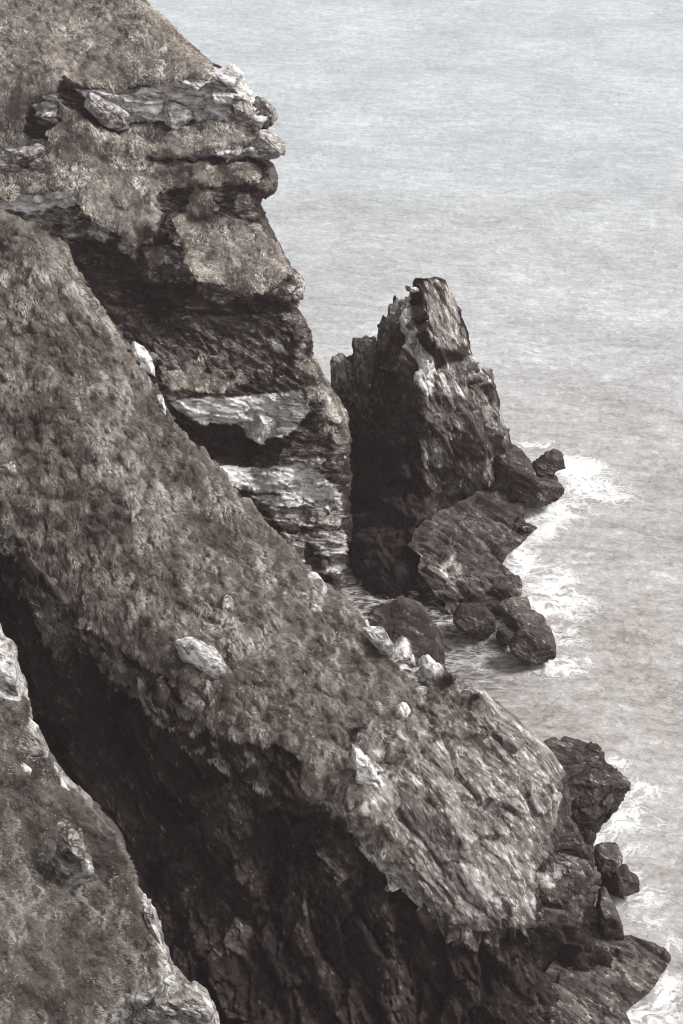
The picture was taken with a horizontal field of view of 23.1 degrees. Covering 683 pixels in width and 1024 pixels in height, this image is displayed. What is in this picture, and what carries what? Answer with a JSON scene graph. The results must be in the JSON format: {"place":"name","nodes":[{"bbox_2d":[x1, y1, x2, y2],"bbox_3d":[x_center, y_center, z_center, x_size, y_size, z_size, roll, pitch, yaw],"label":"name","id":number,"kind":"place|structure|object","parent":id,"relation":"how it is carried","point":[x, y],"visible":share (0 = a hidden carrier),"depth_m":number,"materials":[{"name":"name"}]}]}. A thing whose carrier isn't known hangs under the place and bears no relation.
{"place":"outdoors","nodes":[
{"label":"outdoors","id":0,"kind":"place"},
{"bbox_2d":[0,623,219,1023],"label":"slope","id":1,"kind":"structure","parent":0,"point":[166,965],"depth_m":74.61,"materials":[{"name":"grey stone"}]},
{"bbox_2d":[0,641,19,695],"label":"rock","id":2,"kind":"object","parent":1,"relation":"on","point":[9,682],"visible":1,"depth_m":77.02,"materials":[{"name":"grey stone"}]},
{"bbox_2d":[21,762,31,773],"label":"rock","id":3,"kind":"object","parent":1,"relation":"on","point":[27,769],"visible":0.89,"depth_m":76.28,"materials":[{"name":"white stone"}]},
{"bbox_2d":[15,730,44,757],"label":"rock","id":4,"kind":"object","parent":1,"relation":"on","point":[30,744],"visible":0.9,"depth_m":77.05,"materials":[{"name":"grey stone"}]},
{"bbox_2d":[59,777,69,790],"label":"rock","id":5,"kind":"object","parent":1,"relation":"on","point":[62,783],"visible":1,"depth_m":77.64,"materials":[{"name":"white stone"}]},
{"bbox_2d":[49,820,93,887],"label":"crag","id":6,"kind":"structure","parent":1,"relation":"on","point":[70,863],"depth_m":73.65,"materials":[{"name":"grey stone"}]},
{"bbox_2d":[144,907,159,943],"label":"rock","id":7,"kind":"object","parent":1,"relation":"on","point":[149,917],"visible":1,"depth_m":76.30,"materials":[{"name":"grey stone"}]},
{"bbox_2d":[116,973,219,1023],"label":"crag","id":8,"kind":"structure","parent":1,"relation":"on","point":[174,999],"depth_m":71.68,"materials":[{"name":"grey stone"}]},
{"bbox_2d":[0,0,353,602],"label":"headland","id":9,"kind":"structure","parent":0,"point":[291,477],"depth_m":162.29,"materials":[{"name":"grey stone"}]},
{"bbox_2d":[10,143,45,166],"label":"rock","id":10,"kind":"object","parent":9,"relation":"on","point":[20,157],"visible":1,"depth_m":161.71,"materials":[{"name":"grey stone"}]},
{"bbox_2d":[84,92,129,129],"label":"rock","id":11,"kind":"object","parent":9,"relation":"on","point":[110,115],"visible":1,"depth_m":160.05,"materials":[{"name":"grey stone"}]},
{"bbox_2d":[0,0,349,444],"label":"grass","id":12,"kind":"structure","parent":9,"relation":"on","point":[142,169],"depth_m":161.78,"materials":[{"name":"grey plant"}]},
{"bbox_2d":[163,102,193,130],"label":"rock","id":13,"kind":"object","parent":9,"relation":"on","point":[177,115],"visible":1,"depth_m":161.93,"materials":[{"name":"grey stone"}]},
{"bbox_2d":[229,99,254,123],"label":"rock","id":14,"kind":"object","parent":9,"relation":"on","point":[242,111],"visible":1,"depth_m":161.90,"materials":[{"name":"grey stone"}]},
{"bbox_2d":[234,192,254,210],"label":"rock","id":15,"kind":"object","parent":9,"relation":"on","point":[243,201],"visible":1,"depth_m":161.87,"materials":[{"name":"grey stone"}]},
{"bbox_2d":[245,411,275,444],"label":"rock","id":16,"kind":"object","parent":9,"relation":"on","point":[260,426],"visible":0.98,"depth_m":161.41,"materials":[{"name":"grey stone"}]},
{"bbox_2d":[252,96,277,128],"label":"rock","id":17,"kind":"object","parent":9,"relation":"on","point":[263,106],"visible":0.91,"depth_m":163.31,"materials":[{"name":"grey stone"}]},
{"bbox_2d":[251,129,285,157],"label":"rock","id":18,"kind":"object","parent":9,"relation":"on","point":[268,143],"visible":1,"depth_m":161.29,"materials":[{"name":"grey stone"}]},
{"bbox_2d":[261,160,278,195],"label":"rock","id":19,"kind":"object","parent":9,"relation":"on","point":[270,173],"visible":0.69,"depth_m":164.09,"materials":[{"name":"grey stone"}]},
{"bbox_2d":[289,273,304,304],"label":"rock","id":20,"kind":"object","parent":9,"relation":"on","point":[296,295],"visible":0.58,"depth_m":161.82,"materials":[{"name":"grey stone"}]},
{"bbox_2d":[0,209,612,1023],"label":"ridge","id":21,"kind":"structure","parent":0,"point":[276,907],"depth_m":118.50,"materials":[{"name":"grey stone"}]},
{"bbox_2d":[0,461,18,474],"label":"rock","id":22,"kind":"object","parent":21,"relation":"on","point":[8,468],"visible":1,"depth_m":113.33,"materials":[{"name":"grey stone"}]},
{"bbox_2d":[130,341,154,376],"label":"rock","id":23,"kind":"object","parent":21,"relation":"on","point":[141,354],"visible":1,"depth_m":120.60,"materials":[{"name":"white stone"}]},
{"bbox_2d":[156,394,165,414],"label":"rock","id":24,"kind":"object","parent":21,"relation":"on","point":[161,403],"visible":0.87,"depth_m":121.84,"materials":[{"name":"grey stone"}]},
{"bbox_2d":[174,637,226,678],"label":"boulder","id":25,"kind":"object","parent":21,"relation":"on","point":[202,656],"visible":1,"depth_m":113.80,"materials":[{"name":"grey stone"}]},
{"bbox_2d":[1,625,442,996],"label":"flowers","id":26,"kind":"object","parent":21,"relation":"on","point":[199,701],"visible":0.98,"depth_m":76.85,"materials":[{"name":"white plant"}]},
{"bbox_2d":[221,595,233,613],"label":"rock","id":27,"kind":"object","parent":21,"relation":"on","point":[227,601],"visible":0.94,"depth_m":116.73,"materials":[{"name":"grey stone"}]},
{"bbox_2d":[0,208,487,872],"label":"grass","id":28,"kind":"structure","parent":21,"relation":"on","point":[146,646],"depth_m":116.31,"materials":[{"name":"grey plant"}]},
{"bbox_2d":[307,600,321,611],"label":"rock","id":29,"kind":"object","parent":21,"relation":"on","point":[313,607],"visible":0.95,"depth_m":120.52,"materials":[{"name":"grey stone"}]},
{"bbox_2d":[306,572,326,593],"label":"rock","id":30,"kind":"object","parent":21,"relation":"on","point":[317,581],"visible":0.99,"depth_m":122.24,"materials":[{"name":"grey stone"}]},
{"bbox_2d":[352,744,380,785],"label":"rock","id":31,"kind":"object","parent":21,"relation":"on","point":[366,772],"visible":1,"depth_m":115.48,"materials":[{"name":"grey stone"}]},
{"bbox_2d":[362,626,393,656],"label":"rock","id":32,"kind":"object","parent":21,"relation":"on","point":[379,639],"visible":1,"depth_m":120.88,"materials":[{"name":"grey stone"}]},
{"bbox_2d":[395,702,410,720],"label":"rock","id":33,"kind":"object","parent":21,"relation":"on","point":[403,710],"visible":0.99,"depth_m":119.67,"materials":[{"name":"white stone"}]},
{"bbox_2d":[418,654,435,665],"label":"rock","id":34,"kind":"object","parent":21,"relation":"on","point":[424,659],"visible":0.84,"depth_m":124.33,"materials":[{"name":"grey stone"}]},
{"bbox_2d":[437,668,460,688],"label":"grass tuft","id":35,"kind":"object","parent":21,"relation":"on","point":[446,679],"visible":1,"depth_m":122.78,"materials":[{"name":"grey plant"}]},
{"bbox_2d":[466,690,481,701],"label":"grass tuft","id":36,"kind":"object","parent":21,"relation":"on","point":[474,696],"visible":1,"depth_m":123.51,"materials":[{"name":"grey plant"}]},
{"bbox_2d":[564,815,594,870],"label":"rock","id":37,"kind":"object","parent":21,"relation":"on","point":[570,824],"visible":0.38,"depth_m":124.16,"materials":[{"name":"grey stone"}]},
{"bbox_2d":[594,842,622,876],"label":"rock","id":38,"kind":"object","parent":21,"relation":"on","point":[608,856],"visible":0.94,"depth_m":130.44,"materials":[{"name":"grey stone"}]},
{"bbox_2d":[596,887,624,939],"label":"rock","id":39,"kind":"object","parent":21,"relation":"on","point":[609,924],"visible":0.96,"depth_m":124.62,"materials":[{"name":"grey stone"}]},
{"bbox_2d":[146,0,682,1023],"bbox_3d":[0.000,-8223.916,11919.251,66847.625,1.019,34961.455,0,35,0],"label":"sea","id":40,"kind":"structure","parent":0,"point":[510,172],"depth_m":222.17,"materials":[{"name":"liquid"}]},
{"bbox_2d":[367,597,444,664],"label":"boulder","id":41,"kind":"object","parent":40,"relation":"on","point":[409,619],"visible":0.46,"depth_m":147.17,"materials":[{"name":"grey stone"}]},
{"bbox_2d":[330,276,565,602],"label":"sea stack","id":42,"kind":"object","parent":40,"relation":"in","point":[413,385],"visible":0.96,"depth_m":167.03,"materials":[{"name":"grey stone"}]},
{"bbox_2d":[408,491,530,614],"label":"rock shelf","id":43,"kind":"object","parent":40,"relation":"in","point":[463,549],"visible":0.87,"depth_m":164.65,"materials":[{"name":"grey stone"}]},
{"bbox_2d":[475,596,499,609],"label":"rock","id":44,"kind":"object","parent":43,"relation":"on","point":[490,603],"visible":0.78,"depth_m":159.89,"materials":[{"name":"grey stone"}]},
{"bbox_2d":[492,575,521,599],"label":"rock","id":45,"kind":"object","parent":43,"relation":"on","point":[505,587],"visible":0.97,"depth_m":160.07,"materials":[{"name":"grey stone"}]},
{"bbox_2d":[520,523,537,533],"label":"rock","id":46,"kind":"object","parent":43,"relation":"on","point":[525,528],"visible":1,"depth_m":170.19,"materials":[{"name":"grey stone"}]},
{"bbox_2d":[453,602,495,636],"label":"rock","id":47,"kind":"object","parent":40,"relation":"in","point":[474,618],"visible":1,"depth_m":155.29,"materials":[{"name":"grey stone"}]},
{"bbox_2d":[496,629,513,645],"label":"rock","id":48,"kind":"object","parent":40,"relation":"on","point":[504,637],"visible":0.91,"depth_m":155.78,"materials":[{"name":"stone"}]},
{"bbox_2d":[492,596,531,617],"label":"rock","id":49,"kind":"object","parent":40,"relation":"in","point":[503,608],"visible":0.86,"depth_m":158.69,"materials":[{"name":"grey stone"}]},
{"bbox_2d":[504,608,546,632],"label":"rock","id":50,"kind":"object","parent":40,"relation":"in","point":[515,621],"visible":0.69,"depth_m":157.02,"materials":[{"name":"grey stone"}]},
{"bbox_2d":[508,624,555,666],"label":"rock","id":51,"kind":"object","parent":40,"relation":"in","point":[535,645],"visible":1,"depth_m":152.30,"materials":[{"name":"grey stone"}]},
{"bbox_2d":[543,736,630,845],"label":"rock spur","id":52,"kind":"structure","parent":40,"relation":"on","point":[599,786],"depth_m":130.08,"materials":[{"name":"grey stone"}]},
{"bbox_2d":[538,928,670,1023],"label":"rock ledge","id":53,"kind":"object","parent":40,"relation":"on","point":[620,988],"visible":0.78,"depth_m":122.39,"materials":[{"name":"grey stone"}]},
{"bbox_2d":[602,864,639,898],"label":"rock","id":54,"kind":"object","parent":40,"relation":"in","point":[622,882],"visible":0.92,"depth_m":129.75,"materials":[{"name":"grey stone"}]}
]}

